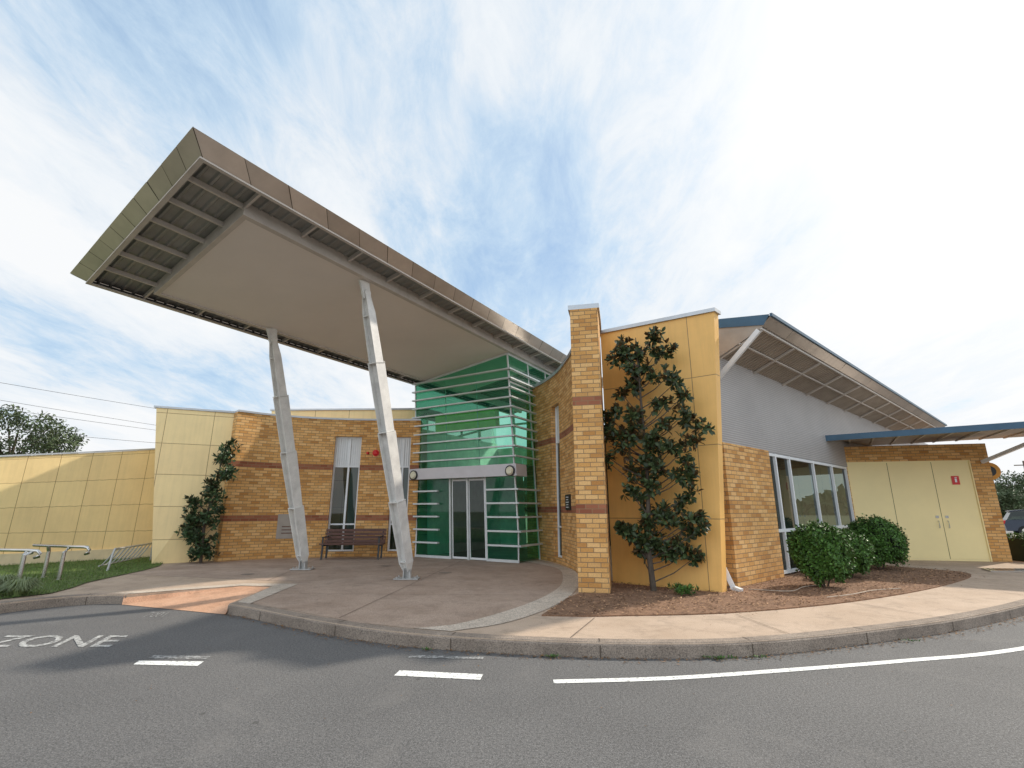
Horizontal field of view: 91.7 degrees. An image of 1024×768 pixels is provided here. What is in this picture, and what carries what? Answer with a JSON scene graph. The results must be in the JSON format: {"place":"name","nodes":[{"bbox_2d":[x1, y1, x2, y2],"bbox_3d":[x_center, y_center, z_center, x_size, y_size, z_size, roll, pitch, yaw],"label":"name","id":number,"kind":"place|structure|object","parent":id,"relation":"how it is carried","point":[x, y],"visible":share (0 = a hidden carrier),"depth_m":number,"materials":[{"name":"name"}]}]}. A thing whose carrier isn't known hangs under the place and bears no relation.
{"place":"outdoors","nodes":[
{"label":"outdoors","id":0,"kind":"place"},
{"bbox_2d":[1,400,151,424],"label":"power cable","id":1,"kind":"object","parent":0,"point":[69,411],"visible":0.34,"depth_m":51.56,"materials":[{"name":"black paint"}]},
{"bbox_2d":[0,382,155,408],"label":"power cable","id":2,"kind":"object","parent":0,"point":[75,395],"visible":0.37,"depth_m":48.80,"materials":[{"name":"black paint"}]},
{"bbox_2d":[0,557,162,598],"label":"lawn","id":3,"kind":"structure","parent":0,"point":[80,582],"depth_m":11.93,"materials":[{"name":"green plant"}]},
{"bbox_2d":[0,573,22,591],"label":"strappy grass plant","id":4,"kind":"object","parent":3,"relation":"on","point":[4,576],"visible":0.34,"depth_m":9.15,"materials":[{"name":"green plant"}]},
{"bbox_2d":[0,548,41,576],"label":"handrail","id":5,"kind":"object","parent":3,"relation":"on","point":[23,559],"visible":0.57,"depth_m":10.29,"materials":[{"name":"silver metal"}]},
{"bbox_2d":[0,576,46,595],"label":"strappy grass plant","id":6,"kind":"object","parent":3,"relation":"on","point":[17,586],"visible":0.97,"depth_m":8.64,"materials":[{"name":"green plant"}]},
{"bbox_2d":[32,544,90,579],"bbox_3d":[-9.988,3.930,10.906,1.965,0.770,0.225,-6,-15,22],"label":"handrail","id":7,"kind":"object","parent":3,"relation":"on","point":[62,559],"visible":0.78,"depth_m":10.93,"materials":[{"name":"silver metal"}]},
{"bbox_2d":[0,448,154,565],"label":"yellow panel wall","id":8,"kind":"structure","parent":3,"relation":"on","point":[100,504],"depth_m":14.82,"materials":[{"name":"metal"}]},
{"bbox_2d":[98,543,151,570],"bbox_3d":[-10.521,4.685,13.577,0.339,0.545,2.767,4,-15,-16],"label":"bike rack","id":9,"kind":"object","parent":3,"relation":"on","point":[109,563],"visible":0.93,"depth_m":13.50,"materials":[{"name":"silver metal"}]},
{"bbox_2d":[27,412,151,429],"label":"power cable","id":10,"kind":"object","parent":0,"point":[92,421],"visible":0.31,"depth_m":53.94,"materials":[{"name":"black paint"}]},
{"bbox_2d":[127,555,562,627],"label":"plaza","id":11,"kind":"structure","parent":0,"point":[336,587],"depth_m":9.93,"materials":[{"name":"grey concrete"}]},
{"bbox_2d":[152,405,234,563],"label":"yellow panel block","id":12,"kind":"structure","parent":11,"relation":"on","point":[188,441],"depth_m":14.91,"materials":[{"name":"paint"}]},
{"bbox_2d":[174,437,243,562],"bbox_3d":[-8.883,3.324,14.564,1.531,3.656,0.949,0,-14,0],"label":"magnolia shrub","id":13,"kind":"object","parent":11,"relation":"on","point":[194,521],"visible":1,"depth_m":14.36,"materials":[{"name":"green plant"}]},
{"bbox_2d":[266,328,314,569],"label":"canopy column","id":14,"kind":"structure","parent":11,"relation":"on","point":[289,459],"depth_m":12.55,"materials":[{"name":"metal"}]},
{"bbox_2d":[214,410,422,561],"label":"curved brick wall","id":15,"kind":"structure","parent":11,"relation":"on","point":[343,485],"depth_m":16.31,"materials":[{"name":"brick"}]},
{"bbox_2d":[276,514,292,538],"bbox_3d":[-7.129,4.514,15.786,0.600,0.750,0.056,6,-16,-24],"label":"sign","id":16,"kind":"object","parent":15,"relation":"attached to","point":[284,531],"visible":0.64,"depth_m":15.72,"materials":[{"name":"silver metal"}]},
{"bbox_2d":[327,437,361,550],"bbox_3d":[-5.593,3.640,16.668,0.904,3.740,0.167,1,-14,-3],"label":"window","id":17,"kind":"structure","parent":15,"relation":"in","point":[346,467],"depth_m":16.70,"materials":[{"name":"grey glass"}]},
{"bbox_2d":[366,450,378,455],"bbox_3d":[-4.730,2.336,16.855,0.440,0.220,0.100,0,-14,0],"label":"fire alarm bell","id":18,"kind":"object","parent":15,"relation":"attached to","point":[375,453],"visible":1,"depth_m":16.83,"materials":[{"name":"red paint"}]},
{"bbox_2d":[387,437,410,550],"bbox_3d":[-3.768,3.662,16.757,0.625,3.740,0.060,0,-14,0],"label":"window","id":19,"kind":"structure","parent":15,"relation":"in","point":[404,443],"depth_m":16.93,"materials":[{"name":"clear glass"}]},
{"bbox_2d":[319,529,386,559],"bbox_3d":[-4.954,4.989,15.531,1.900,0.887,0.689,1,-14,-3],"label":"park bench","id":20,"kind":"object","parent":11,"relation":"on","point":[379,541],"visible":1,"depth_m":15.75,"materials":[{"name":"brown wood"}]},
{"bbox_2d":[270,408,468,554],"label":"hall","id":21,"kind":"structure","parent":11,"relation":"on","point":[370,413],"depth_m":18.02,"materials":[{"name":"paint"}]},
{"bbox_2d":[358,280,419,579],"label":"canopy column","id":22,"kind":"structure","parent":11,"relation":"on","point":[387,439],"depth_m":10.89,"materials":[{"name":"metal"}]},
{"bbox_2d":[70,126,602,414],"bbox_3d":[-2.324,-1.056,15.616,5.258,0.955,17.525,-8,-17,30],"label":"entrance canopy","id":23,"kind":"object","parent":22,"relation":"on","point":[203,226],"visible":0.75,"depth_m":10.52,"materials":[{"name":"grey metal"}]},
{"bbox_2d":[419,560,577,630],"bbox_3d":[0.441,4.169,10.519,1.960,0.001,9.270,-2,-14,9],"label":"paving band","id":24,"kind":"object","parent":11,"relation":"on","point":[567,587],"visible":0.94,"depth_m":7.65,"materials":[{"name":"grey concrete"}]},
{"bbox_2d":[409,352,610,562],"bbox_3d":[1.049,2.970,19.085,6.129,6.576,8.874,-8,-17,30],"label":"glass lobby","id":25,"kind":"object","parent":11,"relation":"on","point":[475,490],"visible":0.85,"depth_m":16.68,"materials":[{"name":"green glass"}]},
{"bbox_2d":[452,479,466,558],"bbox_3d":[-1.626,4.206,15.611,0.732,2.421,0.045,-8,-17,30],"label":"door","id":26,"kind":"structure","parent":25,"relation":"in","point":[459,497],"depth_m":15.60,"materials":[{"name":"grey glass"}]},
{"bbox_2d":[469,478,485,559],"bbox_3d":[-1.056,4.122,15.279,0.742,2.421,0.045,-8,-17,30],"label":"door","id":27,"kind":"structure","parent":25,"relation":"in","point":[477,526],"depth_m":15.26,"materials":[{"name":"grey glass"}]},
{"bbox_2d":[0,604,1023,767],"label":"road","id":28,"kind":"structure","parent":0,"point":[284,699],"depth_m":4.24,"materials":[{"name":"grey asphalt"}]},
{"bbox_2d":[0,635,127,646],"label":"road lettering","id":29,"kind":"object","parent":28,"relation":"on","point":[78,641],"visible":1,"depth_m":6.31,"materials":[{"name":"paint"}]},
{"bbox_2d":[0,593,130,613],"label":"kerb","id":30,"kind":"structure","parent":28,"relation":"on","point":[69,600],"depth_m":8.59,"materials":[{"name":"concrete"}]},
{"bbox_2d":[143,612,168,616],"bbox_3d":[-5.653,3.662,7.908,0.291,0.001,0.499,5,-15,-19],"label":"road lettering","id":31,"kind":"object","parent":28,"relation":"on","point":[156,614],"visible":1,"depth_m":7.89,"materials":[{"name":"paint"}]},
{"bbox_2d":[135,661,203,665],"bbox_3d":[-3.719,3.020,5.386,0.771,0.001,0.158,-1,-14,4],"label":"road marking","id":32,"kind":"object","parent":28,"relation":"on","point":[190,663],"visible":1,"depth_m":5.36,"materials":[{"name":"paint"}]},
{"bbox_2d":[149,655,209,658],"bbox_3d":[-3.740,3.074,5.599,0.686,0.001,0.119,-1,-14,2],"label":"road marking","id":33,"kind":"object","parent":28,"relation":"on","point":[179,657],"visible":1,"depth_m":5.58,"materials":[{"name":"paint"}]},
{"bbox_2d":[122,586,268,613],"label":"kerb ramp","id":34,"kind":"structure","parent":28,"relation":"on","point":[217,601],"depth_m":8.91,"materials":[{"name":"concrete"}]},
{"bbox_2d":[395,670,482,679],"bbox_3d":[-0.735,2.920,4.994,0.885,0.001,0.171,-2,-14,8],"label":"road marking","id":35,"kind":"object","parent":28,"relation":"on","point":[439,674],"visible":1,"depth_m":5.00,"materials":[{"name":"paint"}]},
{"bbox_2d":[409,655,483,658],"bbox_3d":[-0.740,3.074,5.599,0.854,0.001,0.101,-1,-14,5],"label":"road marking","id":36,"kind":"object","parent":28,"relation":"on","point":[451,657],"visible":1,"depth_m":5.58,"materials":[{"name":"paint"}]},
{"bbox_2d":[30,581,1023,725],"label":"leaf litter","id":37,"kind":"object","parent":28,"relation":"on","point":[637,657],"visible":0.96,"depth_m":5.95,"materials":[{"name":"brown plant"}]},
{"bbox_2d":[227,599,1023,658],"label":"kerb","id":38,"kind":"structure","parent":28,"relation":"on","point":[634,651],"depth_m":5.96,"materials":[{"name":"concrete"}]},
{"bbox_2d":[259,606,1010,657],"bbox_3d":[13.566,4.835,12.829,36.136,0.166,4.893,7,-16,-24],"label":"kerb joint","id":39,"kind":"object","parent":38,"relation":"on","point":[600,645],"visible":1,"depth_m":5.90,"materials":[{"name":"grey concrete"}]},
{"bbox_2d":[422,638,920,659],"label":"kerb weeds","id":40,"kind":"object","parent":28,"relation":"on","point":[717,658],"visible":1,"depth_m":5.57,"materials":[{"name":"green plant"}]},
{"bbox_2d":[553,646,1023,682],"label":"road marking","id":41,"kind":"object","parent":28,"relation":"on","point":[783,669],"visible":1,"depth_m":5.13,"materials":[{"name":"paint"}]},
{"bbox_2d":[0,546,1023,644],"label":"pavement","id":42,"kind":"structure","parent":0,"point":[950,599],"depth_m":7.25,"materials":[{"name":"beige concrete"}]},
{"bbox_2d":[117,583,295,602],"bbox_3d":[-5.750,3.801,9.082,3.100,0.001,2.320,0,-14,0],"label":"ramp border","id":43,"kind":"object","parent":42,"relation":"on","point":[273,589],"visible":1,"depth_m":9.39,"materials":[{"name":"grey concrete"}]},
{"bbox_2d":[525,303,610,593],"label":"curved brick wall","id":44,"kind":"structure","parent":42,"relation":"on","point":[568,427],"depth_m":10.26,"materials":[{"name":"brick"}]},
{"bbox_2d":[555,406,561,557],"bbox_3d":[1.464,2.793,14.642,0.212,4.420,0.778,1,-14,-4],"label":"window","id":45,"kind":"structure","parent":44,"relation":"in","point":[556,408],"depth_m":14.88,"materials":[{"name":"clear glass"}]},
{"bbox_2d":[565,494,570,509],"bbox_3d":[1.484,3.132,13.178,0.044,0.400,0.560,1,-14,-6],"label":"directory sign","id":46,"kind":"object","parent":44,"relation":"attached to","point":[567,501],"visible":1,"depth_m":13.05,"materials":[{"name":"black metal"}]},
{"bbox_2d":[234,558,1016,637],"bbox_3d":[1.081,4.104,10.280,20.807,0.001,9.018,-5,-15,17],"label":"paving joint","id":47,"kind":"object","parent":42,"relation":"on","point":[501,564],"visible":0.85,"depth_m":8.81,"materials":[{"name":"grey concrete"}]},
{"bbox_2d":[542,564,980,616],"bbox_3d":[5.517,4.112,10.277,12.122,0.028,3.935,8,-16,-28],"label":"mulch bed","id":48,"kind":"object","parent":42,"relation":"on","point":[744,606],"visible":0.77,"depth_m":8.57,"materials":[{"name":"brown wood"}]},
{"bbox_2d":[602,325,715,590],"bbox_3d":[2.704,1.316,9.771,2.482,5.184,0.934,-6,-15,22],"label":"magnolia tree","id":49,"kind":"object","parent":48,"relation":"on","point":[648,540],"visible":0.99,"depth_m":9.59,"materials":[{"name":"green plant"}]},
{"bbox_2d":[600,307,742,591],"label":"yellow panel wall","id":50,"kind":"structure","parent":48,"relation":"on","point":[694,335],"depth_m":10.16,"materials":[{"name":"paint"}]},
{"bbox_2d":[666,582,699,594],"bbox_3d":[3.051,3.634,8.793,0.520,0.253,0.477,5,-15,-20],"label":"ground plant","id":51,"kind":"object","parent":48,"relation":"on","point":[678,587],"visible":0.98,"depth_m":8.69,"materials":[{"name":"green plant"}]},
{"bbox_2d":[786,519,856,586],"bbox_3d":[6.068,3.316,9.799,1.197,1.306,1.186,0,-14,0],"label":"round bush","id":52,"kind":"object","parent":48,"relation":"on","point":[821,553],"visible":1,"depth_m":9.54,"materials":[{"name":"green plant"}]},
{"bbox_2d":[749,584,900,597],"bbox_3d":[5.897,3.782,9.149,2.788,0.025,1.152,5,-15,-18],"label":"irrigation hose","id":53,"kind":"object","parent":48,"relation":"on","point":[825,584],"visible":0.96,"depth_m":9.07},
{"bbox_2d":[834,526,876,577],"bbox_3d":[7.470,3.769,11.156,1.156,1.098,1.110,0,-14,0],"label":"round bush","id":54,"kind":"object","parent":48,"relation":"on","point":[864,554],"visible":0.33,"depth_m":10.80,"materials":[{"name":"green plant"}]},
{"bbox_2d":[844,513,910,569],"bbox_3d":[9.264,4.015,12.714,1.425,1.390,1.469,-13,-19,42],"label":"round bush","id":55,"kind":"object","parent":48,"relation":"on","point":[888,539],"visible":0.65,"depth_m":12.27,"materials":[{"name":"green plant"}]},
{"bbox_2d":[718,313,946,586],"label":"wing building","id":56,"kind":"structure","parent":42,"relation":"on","point":[792,396],"depth_m":12.36,"materials":[{"name":"white paint"}]},
{"bbox_2d":[769,453,854,573],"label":"window","id":57,"kind":"structure","parent":56,"relation":"in","point":[804,490],"depth_m":13.30,"materials":[{"name":"clear glass"}]},
{"bbox_2d":[825,421,1023,561],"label":"service block","id":58,"kind":"structure","parent":42,"relation":"on","point":[925,502],"depth_m":15.30,"materials":[{"name":"beige brick"}]},
{"bbox_2d":[847,463,897,524],"bbox_3d":[11.372,3.943,15.630,1.134,2.880,0.050,-3,-15,12],"label":"door","id":59,"kind":"structure","parent":58,"relation":"in","point":[870,486],"depth_m":15.75,"materials":[{"name":"beige paint"}]},
{"bbox_2d":[887,462,949,558],"bbox_3d":[12.523,3.873,15.355,1.204,2.880,0.110,-3,-15,12],"label":"door","id":60,"kind":"structure","parent":58,"relation":"in","point":[917,509],"depth_m":15.36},
{"bbox_2d":[951,476,959,484],"bbox_3d":[13.664,2.965,15.317,0.200,0.260,0.023,-3,-15,12],"label":"fire extinguisher sign","id":61,"kind":"object","parent":58,"relation":"attached to","point":[955,480],"visible":1,"depth_m":15.31,"materials":[{"name":"red paint"}]},
{"bbox_2d":[931,462,989,559],"bbox_3d":[13.628,3.813,15.120,1.026,2.880,0.110,-3,-15,12],"label":"door","id":62,"kind":"structure","parent":58,"relation":"in","point":[962,522],"depth_m":15.11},
{"bbox_2d":[990,463,1000,479],"bbox_3d":[14.872,2.732,15.574,0.650,0.540,0.145,-4,-15,15],"label":"round warning sign","id":63,"kind":"object","parent":58,"relation":"attached to","point":[996,471],"visible":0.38,"depth_m":15.47,"materials":[{"name":"metal"}]},
{"bbox_2d":[981,568,1023,571],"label":"drain grate","id":64,"kind":"object","parent":42,"relation":"on","point":[1005,569],"visible":1,"depth_m":12.37,"materials":[{"name":"grey concrete"}]},
{"bbox_2d":[1006,531,1023,561],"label":"clipped hedge","id":65,"kind":"object","parent":42,"relation":"on","point":[1016,543],"visible":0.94,"depth_m":14.84,"materials":[{"name":"green plant"}]},
{"bbox_2d":[0,0,1023,487],"label":"sky","id":66,"kind":"structure","parent":0,"point":[850,173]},
{"bbox_2d":[1003,509,1023,532],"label":"parked car","id":67,"kind":"object","parent":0,"point":[1013,520],"visible":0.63,"depth_m":31.74,"materials":[{"name":"paint"}]},
{"label":"ground","id":68,"kind":"structure","parent":0,"visible":0},
{"bbox_2d":[0,404,88,456],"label":"gum tree","id":69,"kind":"object","parent":68,"relation":"on","point":[51,442],"visible":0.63,"depth_m":44.81,"materials":[{"name":"green plant"}]},
{"bbox_2d":[523,481,1023,514],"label":"distant trees","id":70,"kind":"object","parent":68,"relation":"on","point":[525,496],"visible":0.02,"depth_m":216.90,"materials":[{"name":"green plant"}]},
{"bbox_2d":[994,470,1023,509],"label":"gum tree","id":71,"kind":"object","parent":68,"relation":"on","point":[1018,484],"visible":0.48,"depth_m":78.19,"materials":[{"name":"green plant"}]},
{"bbox_2d":[996,488,1023,517],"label":"gum tree","id":72,"kind":"object","parent":68,"relation":"on","point":[1005,497],"visible":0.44,"depth_m":72.06,"materials":[{"name":"green plant"}]}
]}

